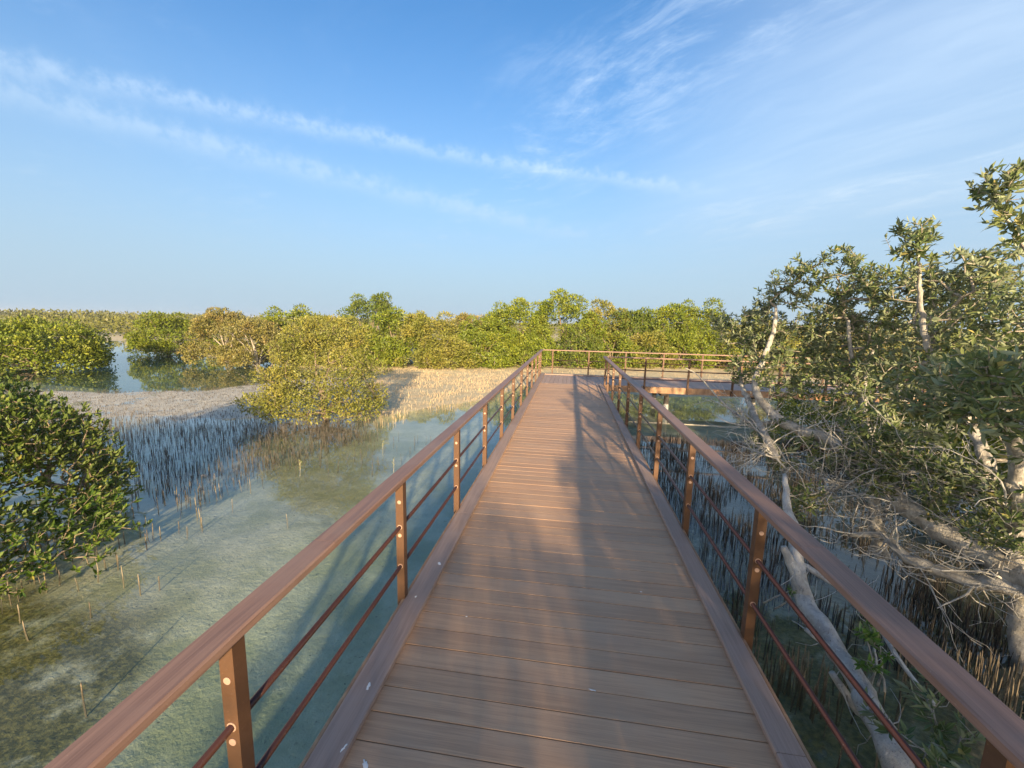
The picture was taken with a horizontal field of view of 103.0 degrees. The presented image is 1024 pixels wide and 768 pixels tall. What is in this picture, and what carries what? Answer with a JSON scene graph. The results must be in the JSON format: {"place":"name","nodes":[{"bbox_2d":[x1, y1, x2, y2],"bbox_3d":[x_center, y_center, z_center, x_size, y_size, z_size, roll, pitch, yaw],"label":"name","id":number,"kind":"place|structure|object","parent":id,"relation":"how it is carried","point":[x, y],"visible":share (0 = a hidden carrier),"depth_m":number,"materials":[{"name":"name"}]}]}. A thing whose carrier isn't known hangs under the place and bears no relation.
{"place":"outdoors","nodes":[
{"label":"outdoors","id":0,"kind":"place"},
{"bbox_2d":[0,318,363,385],"bbox_3d":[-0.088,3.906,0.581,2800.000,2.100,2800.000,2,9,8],"label":"water","id":1,"kind":"structure","parent":0,"point":[131,365],"depth_m":22.00,"materials":[{"name":"liquid"}]},
{"bbox_2d":[0,319,48,365],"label":"mangrove tree","id":2,"kind":"object","parent":1,"relation":"on","point":[16,353],"visible":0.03,"depth_m":21.98,"materials":[{"name":"green plant"}]},
{"bbox_2d":[1,313,1012,352],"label":"distant mangroves","id":3,"kind":"object","parent":1,"relation":"on","point":[113,322],"visible":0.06,"depth_m":69.84,"materials":[{"name":"green plant"}]},
{"bbox_2d":[0,307,1013,341],"bbox_3d":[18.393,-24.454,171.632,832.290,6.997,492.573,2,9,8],"label":"skyline mangroves","id":4,"kind":"object","parent":1,"relation":"on","point":[37,312],"visible":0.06,"depth_m":183.76,"materials":[{"name":"green plant"}]},
{"bbox_2d":[0,314,1023,767],"bbox_3d":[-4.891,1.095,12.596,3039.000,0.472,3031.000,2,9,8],"label":"ground","id":5,"kind":"structure","parent":0,"point":[122,644],"depth_m":4.98,"materials":[{"name":"sand"}]},
{"bbox_2d":[22,620,28,640],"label":"breathing root","id":6,"kind":"object","parent":5,"relation":"on","point":[26,635],"visible":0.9,"depth_m":3.76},
{"bbox_2d":[0,312,117,373],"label":"mangrove tree","id":7,"kind":"object","parent":5,"relation":"on","point":[86,350],"visible":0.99,"depth_m":20.34,"materials":[{"name":"green plant"}]},
{"bbox_2d":[0,360,152,598],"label":"mangrove bush","id":8,"kind":"object","parent":5,"relation":"on","point":[94,468],"visible":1,"depth_m":5.19,"materials":[{"name":"green plant"}]},
{"bbox_2d":[80,683,86,717],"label":"breathing root","id":9,"kind":"object","parent":5,"relation":"on","point":[84,707],"visible":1,"depth_m":3.17,"materials":[{"name":"plant"}]},
{"bbox_2d":[95,558,98,581],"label":"breathing root","id":10,"kind":"object","parent":5,"relation":"on","point":[97,572],"visible":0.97,"depth_m":4.60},
{"bbox_2d":[123,310,203,356],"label":"mangrove tree","id":11,"kind":"object","parent":5,"relation":"on","point":[165,343],"visible":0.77,"depth_m":29.67,"materials":[{"name":"green plant"}]},
{"bbox_2d":[0,375,389,503],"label":"breathing roots","id":12,"kind":"object","parent":5,"relation":"on","point":[284,431],"visible":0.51,"depth_m":10.01,"materials":[{"name":"plant"}]},
{"bbox_2d":[1,433,430,612],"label":"breathing roots","id":13,"kind":"object","parent":5,"relation":"on","point":[254,469],"visible":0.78,"depth_m":8.09,"materials":[{"name":"plant"}]},
{"bbox_2d":[174,306,269,366],"bbox_3d":[-17.245,-2.875,24.850,5.307,3.861,4.628,2,9,8],"label":"mangrove tree","id":14,"kind":"object","parent":5,"relation":"on","point":[193,350],"visible":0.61,"depth_m":23.89,"materials":[{"name":"green plant"}]},
{"bbox_2d":[193,319,250,353],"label":"mangrove tree","id":15,"kind":"object","parent":5,"relation":"on","point":[213,342],"visible":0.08,"depth_m":30.62,"materials":[{"name":"green plant"}]},
{"bbox_2d":[214,316,298,368],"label":"mangrove tree","id":16,"kind":"object","parent":5,"relation":"on","point":[238,355],"visible":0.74,"depth_m":22.31,"materials":[{"name":"green plant"}]},
{"bbox_2d":[255,303,322,361],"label":"mangrove tree","id":17,"kind":"object","parent":5,"relation":"on","point":[293,313],"visible":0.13,"depth_m":27.14,"materials":[{"name":"green plant"}]},
{"bbox_2d":[230,311,391,424],"bbox_3d":[-5.615,-0.387,11.658,4.336,3.371,3.418,2,9,8],"label":"mangrove tree","id":18,"kind":"object","parent":5,"relation":"on","point":[283,392],"visible":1,"depth_m":11.05,"materials":[{"name":"green plant"}]},
{"bbox_2d":[286,325,341,365],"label":"mangrove tree","id":19,"kind":"object","parent":5,"relation":"on","point":[292,335],"visible":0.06,"depth_m":25.36,"materials":[{"name":"green plant"}]},
{"bbox_2d":[290,312,370,368],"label":"mangrove tree","id":20,"kind":"object","parent":5,"relation":"on","point":[351,318],"visible":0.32,"depth_m":24.20,"materials":[{"name":"green plant"}]},
{"bbox_2d":[335,291,406,364],"bbox_3d":[-9.620,-3.650,27.184,5.094,5.155,4.576,2,9,8],"label":"mangrove tree","id":21,"kind":"object","parent":5,"relation":"on","point":[381,305],"visible":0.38,"depth_m":26.76,"materials":[{"name":"green plant"}]},
{"bbox_2d":[342,332,409,368],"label":"mangrove tree","id":22,"kind":"object","parent":5,"relation":"on","point":[390,342],"visible":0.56,"depth_m":24.41,"materials":[{"name":"green plant"}]},
{"bbox_2d":[358,306,431,366],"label":"mangrove tree","id":23,"kind":"object","parent":5,"relation":"on","point":[396,322],"visible":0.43,"depth_m":25.22,"materials":[{"name":"green plant"}]},
{"bbox_2d":[387,310,468,369],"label":"mangrove tree","id":24,"kind":"object","parent":5,"relation":"on","point":[422,321],"visible":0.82,"depth_m":24.45,"materials":[{"name":"green plant"}]},
{"bbox_2d":[415,332,483,369],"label":"mangrove tree","id":25,"kind":"object","parent":5,"relation":"on","point":[456,348],"visible":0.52,"depth_m":24.64,"materials":[{"name":"green plant"}]},
{"bbox_2d":[358,366,543,429],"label":"breathing roots","id":26,"kind":"object","parent":5,"relation":"on","point":[459,380],"visible":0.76,"depth_m":18.37,"materials":[{"name":"plant"}]},
{"bbox_2d":[447,312,487,356],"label":"mangrove tree","id":27,"kind":"object","parent":5,"relation":"on","point":[463,316],"visible":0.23,"depth_m":28.98,"materials":[{"name":"green plant"}]},
{"bbox_2d":[451,330,510,368],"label":"mangrove tree","id":28,"kind":"object","parent":5,"relation":"on","point":[471,339],"visible":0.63,"depth_m":25.46,"materials":[{"name":"green plant"}]},
{"bbox_2d":[455,311,524,367],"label":"mangrove tree","id":29,"kind":"object","parent":5,"relation":"on","point":[490,323],"visible":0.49,"depth_m":26.17,"materials":[{"name":"green plant"}]},
{"bbox_2d":[64,326,952,374],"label":"scrub","id":30,"kind":"object","parent":5,"relation":"on","point":[410,343],"visible":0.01,"depth_m":56.38,"materials":[{"name":"green plant"}]},
{"bbox_2d":[484,296,555,366],"bbox_3d":[0.462,-3.454,27.800,5.260,5.010,5.080,2,9,8],"label":"mangrove tree","id":31,"kind":"object","parent":5,"relation":"on","point":[515,311],"visible":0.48,"depth_m":26.61,"materials":[{"name":"green plant"}]},
{"bbox_2d":[493,330,552,367],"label":"mangrove tree","id":32,"kind":"object","parent":5,"relation":"on","point":[534,346],"visible":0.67,"depth_m":25.79,"materials":[{"name":"green plant"}]},
{"bbox_2d":[525,288,608,367],"bbox_3d":[3.571,-3.888,28.794,6.503,5.720,5.553,2,9,8],"label":"mangrove tree","id":33,"kind":"object","parent":5,"relation":"on","point":[572,309],"visible":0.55,"depth_m":27.59,"materials":[{"name":"green plant"}]},
{"bbox_2d":[550,326,611,368],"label":"mangrove tree","id":34,"kind":"object","parent":5,"relation":"on","point":[598,343],"visible":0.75,"depth_m":26.84,"materials":[{"name":"green plant"}]},
{"bbox_2d":[570,296,632,358],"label":"mangrove tree","id":35,"kind":"object","parent":5,"relation":"on","point":[608,312],"visible":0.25,"depth_m":28.87,"materials":[{"name":"green plant"}]},
{"bbox_2d":[583,329,641,368],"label":"mangrove tree","id":36,"kind":"object","parent":5,"relation":"on","point":[624,345],"visible":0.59,"depth_m":27.48,"materials":[{"name":"green plant"}]},
{"bbox_2d":[299,373,944,767],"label":"boardwalk","id":37,"kind":"structure","parent":5,"relation":"on","point":[523,623],"depth_m":2.63,"materials":[{"name":"wood"}]},
{"bbox_2d":[44,349,543,767],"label":"railing","id":38,"kind":"object","parent":37,"relation":"attached to","point":[109,737],"visible":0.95,"depth_m":1.46,"materials":[{"name":"brown wood"}]},
{"bbox_2d":[362,759,367,767],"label":"bird dropping","id":39,"kind":"object","parent":37,"relation":"on","point":[365,764],"visible":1,"depth_m":1.85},
{"bbox_2d":[540,349,922,383],"bbox_3d":[9.617,-0.458,15.311,17.146,1.170,0.109,2,9,8],"label":"railing","id":40,"kind":"object","parent":37,"relation":"attached to","point":[625,362],"visible":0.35,"depth_m":15.87,"materials":[{"name":"brown metal"}]},
{"bbox_2d":[603,356,1023,767],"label":"railing","id":41,"kind":"object","parent":37,"relation":"attached to","point":[992,719],"visible":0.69,"depth_m":1.78,"materials":[{"name":"brown wood"}]},
{"bbox_2d":[603,306,662,366],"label":"mangrove tree","id":42,"kind":"object","parent":5,"relation":"on","point":[637,317],"visible":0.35,"depth_m":28.65,"materials":[{"name":"green plant"}]},
{"bbox_2d":[620,330,679,368],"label":"mangrove tree","id":43,"kind":"object","parent":5,"relation":"on","point":[643,339],"visible":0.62,"depth_m":27.82,"materials":[{"name":"green plant"}]},
{"bbox_2d":[631,302,700,365],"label":"mangrove tree","id":44,"kind":"object","parent":5,"relation":"on","point":[672,313],"visible":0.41,"depth_m":29.01,"materials":[{"name":"green plant"}]},
{"bbox_2d":[655,330,710,369],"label":"mangrove tree","id":45,"kind":"object","parent":5,"relation":"on","point":[689,340],"visible":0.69,"depth_m":27.93,"materials":[{"name":"green plant"}]},
{"bbox_2d":[551,365,821,383],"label":"breathing roots","id":46,"kind":"object","parent":5,"relation":"on","point":[665,376],"visible":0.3,"depth_m":24.62,"materials":[{"name":"plant"}]},
{"bbox_2d":[666,297,740,364],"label":"mangrove tree","id":47,"kind":"object","parent":5,"relation":"on","point":[693,313],"visible":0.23,"depth_m":29.61,"materials":[{"name":"green plant"}]},
{"bbox_2d":[693,334,753,369],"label":"mangrove tree","id":48,"kind":"object","parent":5,"relation":"on","point":[713,345],"visible":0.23,"depth_m":28.52,"materials":[{"name":"green plant"}]},
{"bbox_2d":[629,421,831,432],"bbox_3d":[7.341,1.306,11.985,7.600,0.037,0.030,2,9,7],"label":"pipe","id":49,"kind":"object","parent":5,"relation":"on","point":[698,425],"visible":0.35,"depth_m":12.19,"materials":[{"name":"metal"}]},
{"bbox_2d":[713,309,807,370],"bbox_3d":[17.223,-2.956,28.267,6.119,4.592,4.895,2,9,8],"label":"mangrove tree","id":50,"kind":"object","parent":5,"relation":"on","point":[794,346],"visible":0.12,"depth_m":27.67,"materials":[{"name":"green plant"}]},
{"bbox_2d":[768,655,772,681],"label":"breathing root","id":51,"kind":"object","parent":5,"relation":"on","point":[770,669],"visible":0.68,"depth_m":3.53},
{"bbox_2d":[771,647,777,686],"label":"breathing root","id":52,"kind":"object","parent":5,"relation":"on","point":[774,667],"visible":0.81,"depth_m":3.63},
{"bbox_2d":[772,654,781,688],"bbox_3d":[2.325,2.556,3.585,0.044,0.443,0.011,8,11,39],"label":"breathing root","id":53,"kind":"object","parent":5,"relation":"on","point":[775,672],"visible":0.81,"depth_m":3.58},
{"bbox_2d":[776,660,780,692],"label":"breathing root","id":54,"kind":"object","parent":5,"relation":"on","point":[778,674],"visible":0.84,"depth_m":3.53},
{"bbox_2d":[776,656,783,695],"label":"breathing root","id":55,"kind":"object","parent":5,"relation":"on","point":[780,677],"visible":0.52,"depth_m":3.50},
{"bbox_2d":[777,665,784,697],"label":"breathing root","id":56,"kind":"object","parent":5,"relation":"on","point":[781,682],"visible":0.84,"depth_m":3.49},
{"bbox_2d":[782,661,786,692],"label":"breathing root","id":57,"kind":"object","parent":5,"relation":"on","point":[784,677],"visible":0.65,"depth_m":3.58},
{"bbox_2d":[783,655,794,694],"bbox_3d":[2.406,2.528,3.532,0.015,0.481,0.067,0,9,-9],"label":"breathing root","id":58,"kind":"object","parent":5,"relation":"on","point":[788,679],"visible":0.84,"depth_m":3.54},
{"bbox_2d":[788,652,790,696],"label":"breathing root","id":59,"kind":"object","parent":5,"relation":"on","point":[789,682],"visible":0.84,"depth_m":3.55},
{"bbox_2d":[786,654,794,693],"bbox_3d":[2.412,2.529,3.537,0.018,0.471,0.070,6,10,28],"label":"breathing root","id":60,"kind":"object","parent":5,"relation":"on","point":[788,676],"visible":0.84,"depth_m":3.54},
{"bbox_2d":[790,673,794,708],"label":"breathing root","id":61,"kind":"object","parent":5,"relation":"on","point":[792,690],"visible":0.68,"depth_m":3.42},
{"bbox_2d":[790,679,798,711],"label":"breathing root","id":62,"kind":"object","parent":5,"relation":"on","point":[794,696],"visible":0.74,"depth_m":3.39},
{"bbox_2d":[795,646,798,697],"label":"breathing root","id":63,"kind":"object","parent":5,"relation":"on","point":[796,676],"visible":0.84,"depth_m":3.52,"materials":[{"name":"plant"}]},
{"bbox_2d":[797,653,802,707],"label":"breathing root","id":64,"kind":"object","parent":5,"relation":"on","point":[799,681],"visible":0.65,"depth_m":3.43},
{"bbox_2d":[794,670,805,714],"bbox_3d":[2.357,2.533,3.334,0.011,0.531,0.081,4,9,17],"label":"breathing root","id":65,"kind":"object","parent":5,"relation":"on","point":[799,696],"visible":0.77,"depth_m":3.34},
{"bbox_2d":[799,671,803,709],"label":"breathing root","id":66,"kind":"object","parent":5,"relation":"on","point":[801,694],"visible":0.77,"depth_m":3.40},
{"bbox_2d":[798,645,805,687],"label":"breathing root","id":67,"kind":"object","parent":5,"relation":"on","point":[803,661],"visible":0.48,"depth_m":3.58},
{"bbox_2d":[800,672,804,712],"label":"breathing root","id":68,"kind":"object","parent":5,"relation":"on","point":[801,707],"visible":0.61,"depth_m":3.40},
{"bbox_2d":[804,651,808,698],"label":"breathing root","id":69,"kind":"object","parent":5,"relation":"on","point":[807,673],"visible":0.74,"depth_m":3.49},
{"bbox_2d":[808,658,812,685],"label":"breathing root","id":70,"kind":"object","parent":5,"relation":"on","point":[810,672],"visible":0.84,"depth_m":3.58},
{"bbox_2d":[811,684,815,721],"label":"breathing root","id":71,"kind":"object","parent":5,"relation":"on","point":[813,704],"visible":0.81,"depth_m":3.30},
{"bbox_2d":[809,669,821,718],"bbox_3d":[2.461,2.519,3.304,0.016,0.530,0.036,-4,10,-30],"label":"breathing root","id":72,"kind":"object","parent":5,"relation":"on","point":[815,692],"visible":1,"depth_m":3.29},
{"bbox_2d":[812,683,818,723],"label":"breathing root","id":73,"kind":"object","parent":5,"relation":"on","point":[815,706],"visible":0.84,"depth_m":3.29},
{"bbox_2d":[816,683,824,713],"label":"breathing root","id":74,"kind":"object","parent":5,"relation":"on","point":[821,697],"visible":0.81,"depth_m":3.34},
{"bbox_2d":[816,654,824,696],"bbox_3d":[2.634,2.503,3.484,0.017,0.489,0.036,5,9,21],"label":"breathing root","id":75,"kind":"object","parent":5,"relation":"on","point":[819,672],"visible":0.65,"depth_m":3.46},
{"bbox_2d":[820,666,828,719],"bbox_3d":[2.551,2.520,3.319,0.014,0.506,0.063,9,12,43],"label":"breathing root","id":76,"kind":"object","parent":5,"relation":"on","point":[824,691],"visible":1,"depth_m":3.32,"materials":[{"name":"plant"}]},
{"bbox_2d":[640,430,1023,713],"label":"breathing roots","id":77,"kind":"object","parent":5,"relation":"on","point":[997,629],"visible":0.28,"depth_m":5.30,"materials":[{"name":"plant"}]},
{"bbox_2d":[835,691,839,725],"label":"breathing root","id":78,"kind":"object","parent":5,"relation":"on","point":[836,721],"visible":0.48,"depth_m":3.25,"materials":[{"name":"plant"}]},
{"bbox_2d":[836,736,844,767],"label":"breathing root","id":79,"kind":"object","parent":5,"relation":"on","point":[838,763],"visible":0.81,"depth_m":2.76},
{"bbox_2d":[838,684,846,726],"bbox_3d":[2.627,2.542,3.233,0.024,0.471,0.009,0,9,-9],"label":"breathing root","id":80,"kind":"object","parent":5,"relation":"on","point":[841,710],"visible":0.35,"depth_m":3.24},
{"bbox_2d":[766,350,935,457],"bbox_3d":[8.121,0.489,9.809,3.315,2.790,3.206,2,9,8],"label":"mangrove tree","id":81,"kind":"object","parent":5,"relation":"on","point":[810,416],"visible":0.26,"depth_m":9.85,"materials":[{"name":"green plant"}]},
{"bbox_2d":[686,156,1023,675],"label":"mangrove tree","id":82,"kind":"object","parent":5,"relation":"on","point":[989,368],"visible":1,"depth_m":4.40,"materials":[{"name":"green plant"}]},
{"bbox_2d":[794,319,920,376],"bbox_3d":[22.982,-2.396,27.024,7.877,4.059,6.490,2,9,8],"label":"mangrove tree","id":83,"kind":"object","parent":5,"relation":"on","point":[899,347],"visible":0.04,"depth_m":25.51,"materials":[{"name":"green plant"}]},
{"bbox_2d":[771,463,948,767],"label":"leaning trunk","id":84,"kind":"object","parent":5,"relation":"on","point":[891,754],"visible":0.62,"depth_m":3.20,"materials":[{"name":"grey wood"}]},
{"bbox_2d":[763,584,796,609],"bbox_3d":[2.558,2.023,3.872,0.095,0.425,0.378,2,8,2],"label":"mangrove shoot","id":85,"kind":"object","parent":84,"relation":"attached to","point":[790,591],"visible":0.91,"depth_m":3.87,"materials":[{"name":"plant"}]},
{"bbox_2d":[851,610,895,691],"bbox_3d":[2.718,2.071,3.090,0.267,0.562,0.499,9,12,43],"label":"mangrove shoot","id":86,"kind":"object","parent":84,"relation":"attached to","point":[872,637],"visible":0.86,"depth_m":3.03,"materials":[{"name":"green plant"}]},
{"bbox_2d":[771,343,957,385],"bbox_3d":[54.839,-0.716,26.977,65.039,2.222,55.202,7,10,33],"label":"flat scrub","id":87,"kind":"object","parent":5,"relation":"on","point":[904,374],"visible":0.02,"depth_m":25.70,"materials":[{"name":"green plant"}]},
{"bbox_2d":[894,696,901,721],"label":"breathing root","id":88,"kind":"object","parent":5,"relation":"on","point":[897,709],"visible":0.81,"depth_m":3.21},
{"bbox_2d":[896,653,900,679],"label":"breathing root","id":89,"kind":"object","parent":5,"relation":"on","point":[897,677],"visible":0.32,"depth_m":3.60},
{"bbox_2d":[898,671,904,711],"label":"breathing root","id":90,"kind":"object","parent":5,"relation":"on","point":[900,691],"visible":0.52,"depth_m":3.31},
{"bbox_2d":[858,667,985,767],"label":"mangrove shoot","id":91,"kind":"object","parent":5,"relation":"on","point":[937,754],"visible":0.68,"depth_m":2.45,"materials":[{"name":"green plant"}]},
{"bbox_2d":[896,326,1023,469],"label":"mangrove tree","id":92,"kind":"object","parent":5,"relation":"on","point":[940,428],"visible":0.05,"depth_m":7.53,"materials":[{"name":"green plant"}]},
{"bbox_2d":[903,315,1023,544],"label":"mangrove tree","id":93,"kind":"object","parent":5,"relation":"on","point":[1002,464],"visible":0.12,"depth_m":5.97,"materials":[{"name":"green plant"}]},
{"bbox_2d":[967,651,969,671],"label":"breathing root","id":94,"kind":"object","parent":5,"relation":"on","point":[968,662],"visible":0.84,"depth_m":3.60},
{"bbox_2d":[969,652,971,670],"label":"breathing root","id":95,"kind":"object","parent":5,"relation":"on","point":[970,662],"visible":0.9,"depth_m":3.66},
{"bbox_2d":[978,657,983,681],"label":"breathing root","id":96,"kind":"object","parent":5,"relation":"on","point":[980,674],"visible":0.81,"depth_m":3.49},
{"bbox_2d":[979,650,982,680],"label":"breathing root","id":97,"kind":"object","parent":5,"relation":"on","point":[981,662],"visible":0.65,"depth_m":3.56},
{"bbox_2d":[987,646,990,673],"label":"breathing root","id":98,"kind":"object","parent":5,"relation":"on","point":[989,661],"visible":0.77,"depth_m":3.60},
{"bbox_2d":[990,659,995,679],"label":"breathing root","id":99,"kind":"object","parent":5,"relation":"on","point":[991,668],"visible":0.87,"depth_m":3.56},
{"bbox_2d":[993,668,998,692],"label":"breathing root","id":100,"kind":"object","parent":5,"relation":"on","point":[996,681],"visible":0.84,"depth_m":3.43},
{"bbox_2d":[994,657,998,684],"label":"breathing root","id":101,"kind":"object","parent":5,"relation":"on","point":[995,670],"visible":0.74,"depth_m":3.50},
{"bbox_2d":[996,677,1002,697],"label":"breathing root","id":102,"kind":"object","parent":5,"relation":"on","point":[998,689],"visible":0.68,"depth_m":3.31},
{"bbox_2d":[1001,668,1005,687],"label":"breathing root","id":103,"kind":"object","parent":5,"relation":"on","point":[1003,678],"visible":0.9,"depth_m":3.48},
{"bbox_2d":[1002,686,1007,702],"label":"breathing root","id":104,"kind":"object","parent":5,"relation":"on","point":[1004,697],"visible":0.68,"depth_m":3.23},
{"bbox_2d":[1003,667,1010,687],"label":"breathing root","id":105,"kind":"object","parent":5,"relation":"on","point":[1006,681],"visible":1,"depth_m":3.47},
{"bbox_2d":[1007,677,1013,707],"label":"breathing root","id":106,"kind":"object","parent":5,"relation":"on","point":[1010,699],"visible":0.84,"depth_m":3.29,"materials":[{"name":"plant"}]},
{"bbox_2d":[1007,665,1014,691],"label":"breathing root","id":107,"kind":"object","parent":5,"relation":"on","point":[1010,680],"visible":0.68,"depth_m":3.39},
{"bbox_2d":[1013,695,1017,711],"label":"breathing root","id":108,"kind":"object","parent":5,"relation":"on","point":[1015,705],"visible":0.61,"depth_m":3.15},
{"bbox_2d":[1014,679,1019,702],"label":"breathing root","id":109,"kind":"object","parent":5,"relation":"on","point":[1017,690],"visible":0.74,"depth_m":3.26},
{"bbox_2d":[1014,654,1020,678],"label":"breathing root","id":110,"kind":"object","parent":5,"relation":"on","point":[1015,675],"visible":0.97,"depth_m":3.57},
{"bbox_2d":[0,0,1023,333],"label":"sky","id":111,"kind":"structure","parent":0,"point":[456,157],"materials":[{"name":"blue"}]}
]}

